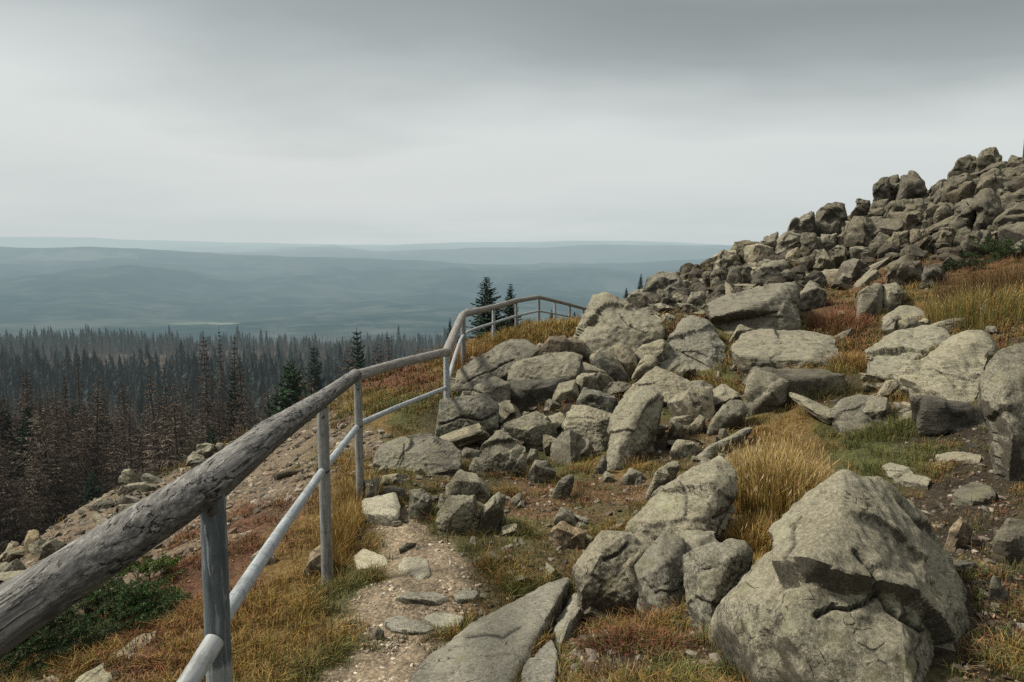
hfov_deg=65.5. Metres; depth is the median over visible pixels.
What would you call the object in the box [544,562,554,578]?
loose stone
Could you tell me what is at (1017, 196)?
boulder
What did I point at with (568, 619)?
stone slab
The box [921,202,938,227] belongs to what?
boulder
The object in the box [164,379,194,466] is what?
dead spruce
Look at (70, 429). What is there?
dead spruce
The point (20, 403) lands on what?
dead spruce
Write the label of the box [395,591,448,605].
stepping stone
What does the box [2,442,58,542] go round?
dead spruce
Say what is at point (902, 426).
tall grass clump
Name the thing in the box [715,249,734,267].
boulder
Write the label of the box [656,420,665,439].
wedged rock
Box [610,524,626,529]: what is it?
loose stone
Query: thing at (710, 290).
ridge rock
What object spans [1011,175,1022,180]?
ridge rock
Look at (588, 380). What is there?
wedged rock
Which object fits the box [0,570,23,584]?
scree stone
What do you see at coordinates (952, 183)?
boulder
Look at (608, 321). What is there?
boulder
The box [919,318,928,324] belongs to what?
slope stone
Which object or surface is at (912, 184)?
boulder
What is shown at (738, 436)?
boulder
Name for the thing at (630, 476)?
stone
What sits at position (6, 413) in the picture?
dead spruce
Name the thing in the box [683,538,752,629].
boulder
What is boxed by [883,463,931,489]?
stone
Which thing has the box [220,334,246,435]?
dead spruce
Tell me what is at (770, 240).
boulder
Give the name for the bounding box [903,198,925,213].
boulder
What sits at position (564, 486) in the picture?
stone
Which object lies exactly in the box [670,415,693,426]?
wedged rock
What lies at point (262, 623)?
golden grass
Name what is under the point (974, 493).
stone
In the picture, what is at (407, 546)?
loose stone
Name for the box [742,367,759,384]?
slope stone
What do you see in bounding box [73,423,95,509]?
dead spruce
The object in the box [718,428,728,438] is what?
wedged rock
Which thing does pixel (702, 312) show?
ridge rock
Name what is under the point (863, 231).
boulder
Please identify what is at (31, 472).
dead spruce
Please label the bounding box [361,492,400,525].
stone
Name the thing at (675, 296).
boulder
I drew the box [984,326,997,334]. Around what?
slope stone
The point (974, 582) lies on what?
loose stone
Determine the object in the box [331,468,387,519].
tall grass clump
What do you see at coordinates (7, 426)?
spruce
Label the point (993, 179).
boulder
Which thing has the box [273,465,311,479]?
fallen log
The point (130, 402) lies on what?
bare spruce
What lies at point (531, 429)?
boulder
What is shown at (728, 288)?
ridge rock
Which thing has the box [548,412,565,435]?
wedged rock
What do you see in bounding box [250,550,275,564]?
stone
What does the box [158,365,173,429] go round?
dead spruce
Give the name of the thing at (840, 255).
ridge rock
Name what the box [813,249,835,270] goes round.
boulder
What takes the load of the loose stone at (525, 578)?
on the ground at (438, 562)
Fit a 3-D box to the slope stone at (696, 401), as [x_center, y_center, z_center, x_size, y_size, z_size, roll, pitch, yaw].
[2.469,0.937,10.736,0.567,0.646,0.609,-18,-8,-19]
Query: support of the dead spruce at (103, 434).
on the hills
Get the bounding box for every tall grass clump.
[301,492,370,569]
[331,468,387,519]
[449,340,496,373]
[466,328,534,353]
[489,315,581,346]
[497,571,576,600]
[708,430,848,519]
[710,648,750,681]
[722,507,777,552]
[782,373,878,411]
[846,409,919,441]
[919,280,1023,332]
[930,254,1023,308]
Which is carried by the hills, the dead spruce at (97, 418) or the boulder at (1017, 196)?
the dead spruce at (97, 418)
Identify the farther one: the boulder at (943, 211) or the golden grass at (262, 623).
the boulder at (943, 211)
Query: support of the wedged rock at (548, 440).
on the ground at (438, 562)
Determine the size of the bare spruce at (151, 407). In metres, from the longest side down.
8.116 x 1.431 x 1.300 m
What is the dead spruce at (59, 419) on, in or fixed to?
on the hills
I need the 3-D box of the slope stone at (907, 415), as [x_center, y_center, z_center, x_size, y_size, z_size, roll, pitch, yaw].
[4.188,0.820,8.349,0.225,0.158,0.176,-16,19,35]
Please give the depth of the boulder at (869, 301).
15.92 m
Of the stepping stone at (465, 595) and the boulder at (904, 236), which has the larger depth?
the boulder at (904, 236)
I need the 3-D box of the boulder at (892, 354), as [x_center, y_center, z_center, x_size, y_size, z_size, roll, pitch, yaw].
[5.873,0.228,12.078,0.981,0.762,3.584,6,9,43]
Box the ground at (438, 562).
[0,178,1023,681]
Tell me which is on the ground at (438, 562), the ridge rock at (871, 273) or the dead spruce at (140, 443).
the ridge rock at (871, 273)
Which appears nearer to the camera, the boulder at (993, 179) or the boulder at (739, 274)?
the boulder at (739, 274)
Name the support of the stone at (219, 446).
on the ground at (438, 562)
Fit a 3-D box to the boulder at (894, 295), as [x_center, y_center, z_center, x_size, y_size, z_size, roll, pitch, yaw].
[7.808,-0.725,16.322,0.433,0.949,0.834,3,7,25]
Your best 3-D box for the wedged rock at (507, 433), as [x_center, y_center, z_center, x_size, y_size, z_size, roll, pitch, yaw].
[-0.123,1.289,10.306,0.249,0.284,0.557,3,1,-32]
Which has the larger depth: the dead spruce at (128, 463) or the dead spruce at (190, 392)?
the dead spruce at (190, 392)
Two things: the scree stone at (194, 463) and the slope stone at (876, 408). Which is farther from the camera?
the scree stone at (194, 463)
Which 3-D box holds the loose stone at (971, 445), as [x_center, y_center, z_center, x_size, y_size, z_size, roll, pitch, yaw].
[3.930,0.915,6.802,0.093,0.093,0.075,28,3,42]
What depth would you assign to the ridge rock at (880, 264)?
22.54 m
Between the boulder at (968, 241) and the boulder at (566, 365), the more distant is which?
the boulder at (968, 241)
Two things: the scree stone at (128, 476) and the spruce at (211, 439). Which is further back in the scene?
the spruce at (211, 439)
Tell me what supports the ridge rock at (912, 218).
on the ground at (438, 562)
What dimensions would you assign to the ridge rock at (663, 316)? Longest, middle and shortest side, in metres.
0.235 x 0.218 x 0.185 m
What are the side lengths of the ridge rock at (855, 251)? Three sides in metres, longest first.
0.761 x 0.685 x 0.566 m
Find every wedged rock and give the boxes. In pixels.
[440,423,490,445]
[443,377,458,394]
[461,390,479,395]
[492,429,511,436]
[498,400,521,425]
[543,399,560,410]
[543,434,555,455]
[544,407,552,413]
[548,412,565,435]
[550,430,594,464]
[575,373,599,394]
[597,372,608,390]
[602,381,630,394]
[648,436,655,452]
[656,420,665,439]
[665,422,684,444]
[666,440,675,445]
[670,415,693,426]
[678,366,696,378]
[683,424,690,430]
[685,380,713,393]
[691,456,709,466]
[693,438,705,443]
[713,384,741,412]
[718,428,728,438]
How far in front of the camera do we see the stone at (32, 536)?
9.17 m
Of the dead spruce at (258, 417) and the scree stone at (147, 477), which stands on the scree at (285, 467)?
the scree stone at (147, 477)
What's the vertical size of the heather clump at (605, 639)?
0.222 m
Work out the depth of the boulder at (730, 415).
9.36 m
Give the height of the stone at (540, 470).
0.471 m
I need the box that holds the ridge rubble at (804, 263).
[624,164,1023,316]
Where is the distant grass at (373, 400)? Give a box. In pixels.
[49,176,1023,526]
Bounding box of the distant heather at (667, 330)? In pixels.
[63,194,1023,518]
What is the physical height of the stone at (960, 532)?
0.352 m
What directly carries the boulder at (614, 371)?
on the ground at (438, 562)
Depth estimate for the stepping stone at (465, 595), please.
4.98 m
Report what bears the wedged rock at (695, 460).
on the ground at (438, 562)
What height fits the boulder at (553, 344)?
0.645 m
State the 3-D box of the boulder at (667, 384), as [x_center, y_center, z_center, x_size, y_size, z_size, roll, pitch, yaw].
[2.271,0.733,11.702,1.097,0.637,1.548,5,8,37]
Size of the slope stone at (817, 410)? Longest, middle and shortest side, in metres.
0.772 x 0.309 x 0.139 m
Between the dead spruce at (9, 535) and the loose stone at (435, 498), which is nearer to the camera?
the loose stone at (435, 498)
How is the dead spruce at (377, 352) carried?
on the hills
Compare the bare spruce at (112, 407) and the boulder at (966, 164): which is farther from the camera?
the bare spruce at (112, 407)
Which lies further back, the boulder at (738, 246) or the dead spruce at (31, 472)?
the dead spruce at (31, 472)
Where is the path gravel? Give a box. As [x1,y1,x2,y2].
[324,482,646,681]
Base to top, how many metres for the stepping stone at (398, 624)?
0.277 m
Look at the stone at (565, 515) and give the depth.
6.48 m
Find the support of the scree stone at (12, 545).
on the ground at (438, 562)
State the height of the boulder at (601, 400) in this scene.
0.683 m
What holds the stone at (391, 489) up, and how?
on the ground at (438, 562)
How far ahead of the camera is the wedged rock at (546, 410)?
11.26 m
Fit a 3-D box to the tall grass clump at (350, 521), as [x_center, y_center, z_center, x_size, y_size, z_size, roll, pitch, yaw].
[-1.381,1.484,6.399,0.506,0.390,1.443,0,7,0]
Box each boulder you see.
[373,432,461,475]
[380,473,406,486]
[408,488,431,519]
[435,393,499,443]
[436,495,479,534]
[445,469,489,502]
[450,339,539,397]
[468,430,526,476]
[473,376,510,402]
[478,491,505,533]
[500,411,557,450]
[507,351,582,381]
[508,378,564,409]
[541,335,569,352]
[552,380,578,403]
[561,404,611,452]
[567,337,585,361]
[572,530,638,623]
[573,292,664,361]
[576,387,616,412]
[581,362,613,382]
[592,353,629,382]
[606,386,663,470]
[611,344,637,377]
[623,366,690,404]
[623,532,654,597]
[625,455,736,540]
[628,288,643,296]
[630,354,657,383]
[634,339,669,366]
[634,532,685,619]
[641,271,687,296]
[645,460,678,503]
[654,289,674,305]
[659,315,725,371]
[671,293,683,300]
[676,530,718,552]
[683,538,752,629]
[684,291,706,314]
[697,427,752,459]
[701,271,711,283]
[707,282,801,333]
[707,400,747,435]
[708,469,969,681]
[709,264,726,282]
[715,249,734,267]
[726,266,751,283]
[729,324,754,342]
[730,240,759,253]
[730,329,844,373]
[744,369,788,415]
[751,259,794,283]
[760,231,778,251]
[760,367,845,405]
[774,231,800,254]
[787,211,814,233]
[799,280,827,310]
[800,232,821,252]
[813,202,847,236]
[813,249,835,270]
[820,233,837,249]
[826,394,872,434]
[836,227,843,245]
[843,216,881,250]
[851,198,870,218]
[855,283,882,320]
[864,325,950,377]
[868,199,888,217]
[872,177,890,201]
[881,305,924,324]
[882,283,905,312]
[885,199,905,217]
[886,255,922,286]
[889,174,900,200]
[892,230,909,244]
[892,330,998,403]
[895,170,927,199]
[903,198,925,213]
[909,229,925,249]
[910,395,987,436]
[919,263,946,289]
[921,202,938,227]
[926,181,942,202]
[933,201,953,223]
[936,227,956,247]
[940,173,972,202]
[947,154,976,179]
[948,201,976,229]
[960,230,991,257]
[971,188,1003,231]
[972,168,1010,197]
[975,147,1002,171]
[978,343,1023,480]
[992,201,1023,230]
[1002,166,1023,179]
[1004,188,1023,205]
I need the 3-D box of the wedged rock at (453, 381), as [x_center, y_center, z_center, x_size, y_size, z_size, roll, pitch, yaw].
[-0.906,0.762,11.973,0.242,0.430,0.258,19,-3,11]
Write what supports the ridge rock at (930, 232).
on the ground at (438, 562)
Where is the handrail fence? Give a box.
[0,295,585,681]
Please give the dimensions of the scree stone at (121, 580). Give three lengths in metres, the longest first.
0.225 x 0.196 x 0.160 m
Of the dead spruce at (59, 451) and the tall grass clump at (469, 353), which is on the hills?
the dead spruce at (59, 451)
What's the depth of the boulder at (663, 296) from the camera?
19.10 m
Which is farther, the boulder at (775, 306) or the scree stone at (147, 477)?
the boulder at (775, 306)
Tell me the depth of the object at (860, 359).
11.74 m
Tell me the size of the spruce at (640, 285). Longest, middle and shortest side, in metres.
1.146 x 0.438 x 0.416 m
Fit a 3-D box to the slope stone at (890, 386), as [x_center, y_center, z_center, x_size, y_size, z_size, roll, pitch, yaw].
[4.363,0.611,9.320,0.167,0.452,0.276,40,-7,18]
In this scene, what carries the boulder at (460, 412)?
on the ground at (438, 562)
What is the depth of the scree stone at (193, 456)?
13.44 m
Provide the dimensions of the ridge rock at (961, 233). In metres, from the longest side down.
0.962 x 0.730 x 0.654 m
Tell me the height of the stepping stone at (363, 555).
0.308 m
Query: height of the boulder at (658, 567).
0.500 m
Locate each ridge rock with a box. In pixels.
[640,307,652,314]
[653,303,672,313]
[660,314,666,321]
[675,303,684,309]
[693,311,704,314]
[706,288,712,295]
[712,250,740,262]
[725,282,732,293]
[733,284,756,289]
[743,243,773,263]
[748,262,757,266]
[757,260,772,266]
[785,247,801,259]
[806,269,838,282]
[812,249,821,257]
[834,245,847,265]
[834,258,867,281]
[838,273,852,284]
[848,246,869,259]
[853,267,880,287]
[860,252,869,259]
[868,257,890,269]
[869,216,884,222]
[872,232,889,243]
[874,218,907,236]
[884,234,899,247]
[888,210,922,229]
[909,225,926,232]
[913,237,931,248]
[926,215,954,235]
[927,225,935,234]
[946,181,976,204]
[953,198,972,213]
[953,227,970,246]
[977,161,1009,176]
[990,231,998,241]
[993,221,1012,245]
[998,222,1023,246]
[1005,201,1019,209]
[1007,155,1023,167]
[1010,177,1023,192]
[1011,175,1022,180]
[1011,239,1023,260]
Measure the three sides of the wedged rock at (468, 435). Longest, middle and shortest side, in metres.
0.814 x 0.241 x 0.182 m
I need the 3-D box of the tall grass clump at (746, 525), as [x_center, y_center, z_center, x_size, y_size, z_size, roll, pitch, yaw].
[1.585,1.253,5.287,0.448,0.329,0.553,0,7,0]
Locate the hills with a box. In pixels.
[0,237,732,441]
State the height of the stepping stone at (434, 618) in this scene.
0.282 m
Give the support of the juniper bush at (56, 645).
on the ground at (438, 562)
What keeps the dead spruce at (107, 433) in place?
on the hills
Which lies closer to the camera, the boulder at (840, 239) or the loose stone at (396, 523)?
the loose stone at (396, 523)
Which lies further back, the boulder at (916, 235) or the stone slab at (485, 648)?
the boulder at (916, 235)
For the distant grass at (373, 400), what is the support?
on the ground at (438, 562)
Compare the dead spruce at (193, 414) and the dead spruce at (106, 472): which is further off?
the dead spruce at (193, 414)
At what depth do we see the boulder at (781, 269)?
22.50 m
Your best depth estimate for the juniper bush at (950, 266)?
19.47 m
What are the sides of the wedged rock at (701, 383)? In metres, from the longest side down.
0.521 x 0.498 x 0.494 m
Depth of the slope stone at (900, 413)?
8.49 m
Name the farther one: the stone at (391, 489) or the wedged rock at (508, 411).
the wedged rock at (508, 411)
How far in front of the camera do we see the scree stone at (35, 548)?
8.94 m
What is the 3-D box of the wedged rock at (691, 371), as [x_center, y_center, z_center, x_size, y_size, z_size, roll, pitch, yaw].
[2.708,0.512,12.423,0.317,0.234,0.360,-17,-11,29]
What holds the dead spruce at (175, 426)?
on the hills
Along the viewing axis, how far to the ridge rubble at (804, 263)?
22.76 m
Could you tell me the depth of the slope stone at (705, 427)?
9.65 m
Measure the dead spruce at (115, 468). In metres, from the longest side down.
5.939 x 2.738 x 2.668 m
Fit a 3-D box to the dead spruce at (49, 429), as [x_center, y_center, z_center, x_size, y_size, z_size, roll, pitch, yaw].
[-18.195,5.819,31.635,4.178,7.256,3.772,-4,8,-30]
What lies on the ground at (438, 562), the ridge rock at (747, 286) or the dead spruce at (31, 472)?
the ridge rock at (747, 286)
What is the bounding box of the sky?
[0,0,1023,244]
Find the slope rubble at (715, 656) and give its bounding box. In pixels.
[7,268,1023,681]
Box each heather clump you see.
[576,619,701,662]
[805,306,876,334]
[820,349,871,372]
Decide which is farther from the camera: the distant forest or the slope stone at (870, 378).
the distant forest
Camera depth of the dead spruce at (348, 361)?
58.91 m
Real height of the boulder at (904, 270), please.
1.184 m
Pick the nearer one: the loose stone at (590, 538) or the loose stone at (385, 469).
the loose stone at (590, 538)
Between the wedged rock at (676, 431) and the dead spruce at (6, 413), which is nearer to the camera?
the wedged rock at (676, 431)
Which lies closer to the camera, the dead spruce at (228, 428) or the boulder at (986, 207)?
the boulder at (986, 207)
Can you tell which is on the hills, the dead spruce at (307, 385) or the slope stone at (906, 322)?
the dead spruce at (307, 385)
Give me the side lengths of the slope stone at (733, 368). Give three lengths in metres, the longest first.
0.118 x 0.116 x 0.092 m
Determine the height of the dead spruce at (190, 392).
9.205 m
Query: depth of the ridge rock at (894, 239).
23.07 m
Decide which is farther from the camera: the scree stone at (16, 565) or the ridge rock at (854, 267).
the ridge rock at (854, 267)
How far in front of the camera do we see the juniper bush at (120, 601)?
5.46 m
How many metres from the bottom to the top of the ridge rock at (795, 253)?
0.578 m
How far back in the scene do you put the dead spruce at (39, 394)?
34.58 m
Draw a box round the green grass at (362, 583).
[0,343,1023,681]
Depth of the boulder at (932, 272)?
18.26 m
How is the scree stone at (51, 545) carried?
on the ground at (438, 562)
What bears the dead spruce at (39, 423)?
on the hills
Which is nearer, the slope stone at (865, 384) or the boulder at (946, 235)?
the slope stone at (865, 384)
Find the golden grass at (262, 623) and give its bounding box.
[0,355,1023,681]
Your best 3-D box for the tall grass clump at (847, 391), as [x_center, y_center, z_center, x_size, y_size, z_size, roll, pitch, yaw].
[3.994,0.656,10.024,1.473,0.491,0.567,-1,7,-11]
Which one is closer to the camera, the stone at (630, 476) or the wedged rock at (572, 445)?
the stone at (630, 476)
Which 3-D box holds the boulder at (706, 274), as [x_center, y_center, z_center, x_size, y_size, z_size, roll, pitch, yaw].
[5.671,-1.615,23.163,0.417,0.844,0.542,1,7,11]
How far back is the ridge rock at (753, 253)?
25.42 m
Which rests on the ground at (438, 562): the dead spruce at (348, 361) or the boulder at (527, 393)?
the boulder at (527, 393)
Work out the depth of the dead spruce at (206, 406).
52.63 m
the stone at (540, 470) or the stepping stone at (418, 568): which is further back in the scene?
the stone at (540, 470)
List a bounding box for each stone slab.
[410,577,570,681]
[521,640,558,681]
[552,593,582,642]
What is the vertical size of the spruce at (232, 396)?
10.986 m
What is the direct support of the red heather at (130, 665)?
on the ground at (438, 562)
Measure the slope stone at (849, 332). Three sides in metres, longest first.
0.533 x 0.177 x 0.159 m
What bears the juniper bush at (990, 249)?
on the ground at (438, 562)
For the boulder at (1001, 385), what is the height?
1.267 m
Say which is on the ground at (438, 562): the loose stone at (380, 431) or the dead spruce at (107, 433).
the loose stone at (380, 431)
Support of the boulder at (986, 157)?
on the ground at (438, 562)
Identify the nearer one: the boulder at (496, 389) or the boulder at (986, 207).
the boulder at (496, 389)
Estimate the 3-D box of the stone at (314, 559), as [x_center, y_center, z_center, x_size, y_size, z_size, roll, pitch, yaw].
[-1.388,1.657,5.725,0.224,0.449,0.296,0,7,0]
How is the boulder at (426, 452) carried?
on the ground at (438, 562)
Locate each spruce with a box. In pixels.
[0,396,16,438]
[0,399,12,427]
[0,399,16,485]
[0,400,105,530]
[0,407,28,525]
[0,407,53,538]
[0,414,29,520]
[0,418,17,486]
[0,437,40,554]
[0,438,8,541]
[1,412,21,523]
[1,416,27,520]
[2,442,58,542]
[5,402,16,422]
[7,387,38,458]
[11,390,43,427]
[14,367,49,476]
[16,455,62,543]
[20,446,54,528]
[23,428,84,534]
[29,389,61,513]
[33,395,73,494]
[40,388,85,495]
[41,393,55,417]
[44,393,77,499]
[49,409,78,516]
[58,376,79,483]
[60,409,82,470]
[63,406,83,453]
[66,400,113,506]
[67,378,131,500]
[67,411,101,482]
[70,356,91,452]
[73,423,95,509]
[78,470,102,507]
[82,413,113,484]
[91,391,125,492]
[96,425,136,497]
[96,428,114,495]
[98,398,121,473]
[107,389,122,436]
[108,402,143,483]
[109,382,143,466]
[111,412,144,488]
[111,413,137,489]
[120,384,136,468]
[125,413,162,472]
[133,375,170,473]
[133,393,150,436]
[133,395,146,427]
[133,398,204,477]
[138,398,174,474]
[140,419,162,474]
[141,422,168,474]
[145,377,168,474]
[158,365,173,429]
[159,395,172,445]
[159,414,179,471]
[162,408,195,471]
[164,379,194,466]
[169,408,223,468]
[172,375,201,465]
[175,400,204,464]
[191,335,226,442]
[204,427,218,444]
[208,395,230,443]
[214,332,227,439]
[218,371,249,439]
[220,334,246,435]
[221,358,257,441]
[222,387,236,442]
[239,402,253,435]
[246,398,258,425]
[253,410,264,426]
[254,389,279,418]
[264,361,308,415]
[288,368,316,399]
[301,345,325,396]
[337,349,355,374]
[347,327,366,379]
[368,339,385,376]
[382,332,395,361]
[446,318,455,342]
[457,277,509,339]
[498,284,522,327]
[637,276,643,288]
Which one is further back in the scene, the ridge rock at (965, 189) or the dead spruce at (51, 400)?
the dead spruce at (51, 400)
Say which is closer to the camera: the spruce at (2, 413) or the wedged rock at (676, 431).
the wedged rock at (676, 431)
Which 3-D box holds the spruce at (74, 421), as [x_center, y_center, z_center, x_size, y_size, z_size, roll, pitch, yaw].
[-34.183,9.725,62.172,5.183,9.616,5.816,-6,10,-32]
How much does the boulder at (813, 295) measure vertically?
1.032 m
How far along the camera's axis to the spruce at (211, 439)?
30.95 m
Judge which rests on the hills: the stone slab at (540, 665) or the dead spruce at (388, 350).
the dead spruce at (388, 350)
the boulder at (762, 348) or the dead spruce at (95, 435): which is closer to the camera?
the boulder at (762, 348)
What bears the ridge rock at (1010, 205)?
on the ground at (438, 562)
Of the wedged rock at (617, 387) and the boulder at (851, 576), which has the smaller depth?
the boulder at (851, 576)
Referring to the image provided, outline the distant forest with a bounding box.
[0,323,477,431]
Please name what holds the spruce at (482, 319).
on the ground at (438, 562)
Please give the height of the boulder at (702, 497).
0.596 m
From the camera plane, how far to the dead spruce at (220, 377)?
70.85 m
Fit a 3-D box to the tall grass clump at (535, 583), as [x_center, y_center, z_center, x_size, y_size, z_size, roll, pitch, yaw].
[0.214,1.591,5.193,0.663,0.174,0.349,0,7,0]
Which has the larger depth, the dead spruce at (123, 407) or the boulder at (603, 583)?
the dead spruce at (123, 407)
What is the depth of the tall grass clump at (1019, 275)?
15.89 m
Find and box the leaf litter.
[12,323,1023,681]
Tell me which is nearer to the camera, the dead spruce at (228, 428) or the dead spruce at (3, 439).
the dead spruce at (228, 428)
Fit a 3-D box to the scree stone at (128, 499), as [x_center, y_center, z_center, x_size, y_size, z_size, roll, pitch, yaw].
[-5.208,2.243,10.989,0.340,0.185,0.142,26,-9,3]
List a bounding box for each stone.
[0,562,8,572]
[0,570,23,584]
[2,550,27,561]
[3,541,18,562]
[4,559,25,571]
[13,546,24,551]
[24,529,40,552]
[28,539,45,557]
[38,537,66,559]
[75,631,156,681]
[84,601,98,614]
[88,499,103,510]
[92,512,107,525]
[96,498,113,512]
[102,575,124,587]
[107,490,115,496]
[112,494,124,506]
[115,504,129,514]
[117,482,153,493]
[118,469,141,484]
[118,485,130,495]
[119,495,140,503]
[132,492,141,498]
[141,473,166,483]
[185,451,205,466]
[190,461,201,468]
[196,443,214,451]
[196,444,213,458]
[215,443,224,451]
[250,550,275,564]
[304,544,320,577]
[354,549,388,569]
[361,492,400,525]
[364,478,379,497]
[372,626,384,640]
[377,429,384,433]
[378,465,387,473]
[380,486,406,501]
[383,615,433,634]
[392,521,400,526]
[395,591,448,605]
[398,557,430,579]
[399,542,415,553]
[415,468,424,473]
[423,612,463,628]
[432,495,438,502]
[436,494,446,510]
[453,588,478,603]
[461,448,479,459]
[488,551,498,560]
[498,514,505,528]
[500,523,517,535]
[508,575,529,584]
[510,493,522,506]
[517,500,524,508]
[526,449,537,465]
[528,460,555,482]
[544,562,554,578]
[548,521,586,548]
[551,474,573,498]
[554,507,576,525]
[574,514,589,523]
[576,522,586,528]
[586,535,593,542]
[589,350,630,380]
[595,455,607,473]
[601,471,615,482]
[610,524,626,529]
[617,519,626,528]
[621,468,642,484]
[634,475,641,485]
[667,386,714,419]
[670,439,702,460]
[689,415,704,434]
[693,419,707,431]
[729,364,736,370]
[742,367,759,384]
[789,392,831,425]
[834,328,853,339]
[860,373,884,382]
[860,382,876,391]
[863,395,891,425]
[876,378,898,397]
[876,383,883,387]
[882,315,901,334]
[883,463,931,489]
[893,402,899,408]
[894,410,909,418]
[897,317,921,329]
[897,401,910,410]
[899,411,912,422]
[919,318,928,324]
[931,318,966,332]
[935,451,983,463]
[943,517,972,551]
[951,482,995,505]
[953,559,977,575]
[965,442,978,448]
[967,580,985,587]
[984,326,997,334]
[986,575,1007,606]
[992,517,1023,564]
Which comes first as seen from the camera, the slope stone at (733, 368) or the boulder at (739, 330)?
the slope stone at (733, 368)
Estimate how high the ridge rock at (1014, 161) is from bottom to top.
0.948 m
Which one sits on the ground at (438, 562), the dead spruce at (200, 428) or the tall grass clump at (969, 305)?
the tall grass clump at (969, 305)
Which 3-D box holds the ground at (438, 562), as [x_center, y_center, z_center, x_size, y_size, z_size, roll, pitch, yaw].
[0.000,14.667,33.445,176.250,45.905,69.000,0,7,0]
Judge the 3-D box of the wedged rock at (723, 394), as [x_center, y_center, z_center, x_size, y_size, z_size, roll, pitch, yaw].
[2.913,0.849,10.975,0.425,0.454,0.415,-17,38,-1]
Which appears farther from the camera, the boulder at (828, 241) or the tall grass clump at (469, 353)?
the boulder at (828, 241)
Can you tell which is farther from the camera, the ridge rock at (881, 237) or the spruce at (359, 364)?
the spruce at (359, 364)
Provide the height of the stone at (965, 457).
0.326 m
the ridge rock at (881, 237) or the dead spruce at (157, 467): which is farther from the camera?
the dead spruce at (157, 467)
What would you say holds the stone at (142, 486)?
on the ground at (438, 562)
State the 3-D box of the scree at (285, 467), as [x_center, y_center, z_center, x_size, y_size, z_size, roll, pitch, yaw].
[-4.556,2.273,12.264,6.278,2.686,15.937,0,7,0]
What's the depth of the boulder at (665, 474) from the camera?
6.81 m
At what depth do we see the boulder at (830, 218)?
27.74 m
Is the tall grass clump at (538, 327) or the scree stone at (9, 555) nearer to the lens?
the scree stone at (9, 555)
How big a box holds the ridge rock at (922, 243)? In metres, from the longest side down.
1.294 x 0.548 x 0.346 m
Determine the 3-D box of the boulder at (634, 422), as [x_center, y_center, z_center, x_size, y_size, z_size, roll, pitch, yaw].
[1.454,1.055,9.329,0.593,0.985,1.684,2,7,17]
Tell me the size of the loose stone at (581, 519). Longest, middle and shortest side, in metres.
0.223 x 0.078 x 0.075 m
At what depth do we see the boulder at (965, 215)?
24.59 m
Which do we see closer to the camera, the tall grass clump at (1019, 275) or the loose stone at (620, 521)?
the loose stone at (620, 521)
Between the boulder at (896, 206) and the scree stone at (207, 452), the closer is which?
the scree stone at (207, 452)
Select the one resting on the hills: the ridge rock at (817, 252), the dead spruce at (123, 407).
the dead spruce at (123, 407)
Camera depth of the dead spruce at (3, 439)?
39.55 m
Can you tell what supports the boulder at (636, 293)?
on the ground at (438, 562)
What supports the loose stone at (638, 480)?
on the ground at (438, 562)
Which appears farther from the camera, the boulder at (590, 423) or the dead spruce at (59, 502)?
the dead spruce at (59, 502)
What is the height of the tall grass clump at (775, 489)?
0.737 m
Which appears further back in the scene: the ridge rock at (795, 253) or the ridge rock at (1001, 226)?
the ridge rock at (795, 253)
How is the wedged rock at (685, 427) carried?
on the ground at (438, 562)
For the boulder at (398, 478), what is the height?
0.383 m
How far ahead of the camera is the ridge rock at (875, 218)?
26.41 m
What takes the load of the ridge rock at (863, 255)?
on the ground at (438, 562)
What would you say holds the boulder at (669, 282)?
on the ground at (438, 562)
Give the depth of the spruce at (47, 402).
173.63 m
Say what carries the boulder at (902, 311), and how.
on the ground at (438, 562)
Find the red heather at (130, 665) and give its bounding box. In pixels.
[0,339,1023,681]
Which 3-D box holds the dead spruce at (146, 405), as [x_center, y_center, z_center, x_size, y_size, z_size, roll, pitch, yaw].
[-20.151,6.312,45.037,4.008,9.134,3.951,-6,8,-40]
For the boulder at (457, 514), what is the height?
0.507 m
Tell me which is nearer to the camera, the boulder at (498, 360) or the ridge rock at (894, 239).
the boulder at (498, 360)
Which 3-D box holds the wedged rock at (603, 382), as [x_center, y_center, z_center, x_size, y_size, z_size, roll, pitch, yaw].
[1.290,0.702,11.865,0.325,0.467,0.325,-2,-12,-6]
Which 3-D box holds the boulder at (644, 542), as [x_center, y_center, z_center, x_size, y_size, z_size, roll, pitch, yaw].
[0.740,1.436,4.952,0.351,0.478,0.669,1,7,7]
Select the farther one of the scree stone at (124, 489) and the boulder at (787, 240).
the boulder at (787, 240)
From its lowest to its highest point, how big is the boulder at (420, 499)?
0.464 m
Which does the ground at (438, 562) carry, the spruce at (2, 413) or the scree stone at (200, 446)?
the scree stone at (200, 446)
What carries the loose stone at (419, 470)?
on the ground at (438, 562)
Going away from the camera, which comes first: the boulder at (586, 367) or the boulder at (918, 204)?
the boulder at (586, 367)
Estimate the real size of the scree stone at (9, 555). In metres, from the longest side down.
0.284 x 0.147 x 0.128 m
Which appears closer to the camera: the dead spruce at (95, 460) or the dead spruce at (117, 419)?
the dead spruce at (95, 460)
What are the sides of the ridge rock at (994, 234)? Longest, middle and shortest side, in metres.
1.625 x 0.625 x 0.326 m
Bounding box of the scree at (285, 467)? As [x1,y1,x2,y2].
[0,408,383,681]
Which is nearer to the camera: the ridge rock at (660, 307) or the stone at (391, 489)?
the stone at (391, 489)
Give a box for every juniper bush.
[0,574,192,663]
[1,608,131,675]
[77,551,184,608]
[934,251,996,273]
[958,235,1023,259]
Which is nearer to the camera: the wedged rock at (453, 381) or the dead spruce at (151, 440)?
the wedged rock at (453, 381)
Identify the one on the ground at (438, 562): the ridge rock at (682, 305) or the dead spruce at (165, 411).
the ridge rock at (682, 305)
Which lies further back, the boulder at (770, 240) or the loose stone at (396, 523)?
the boulder at (770, 240)

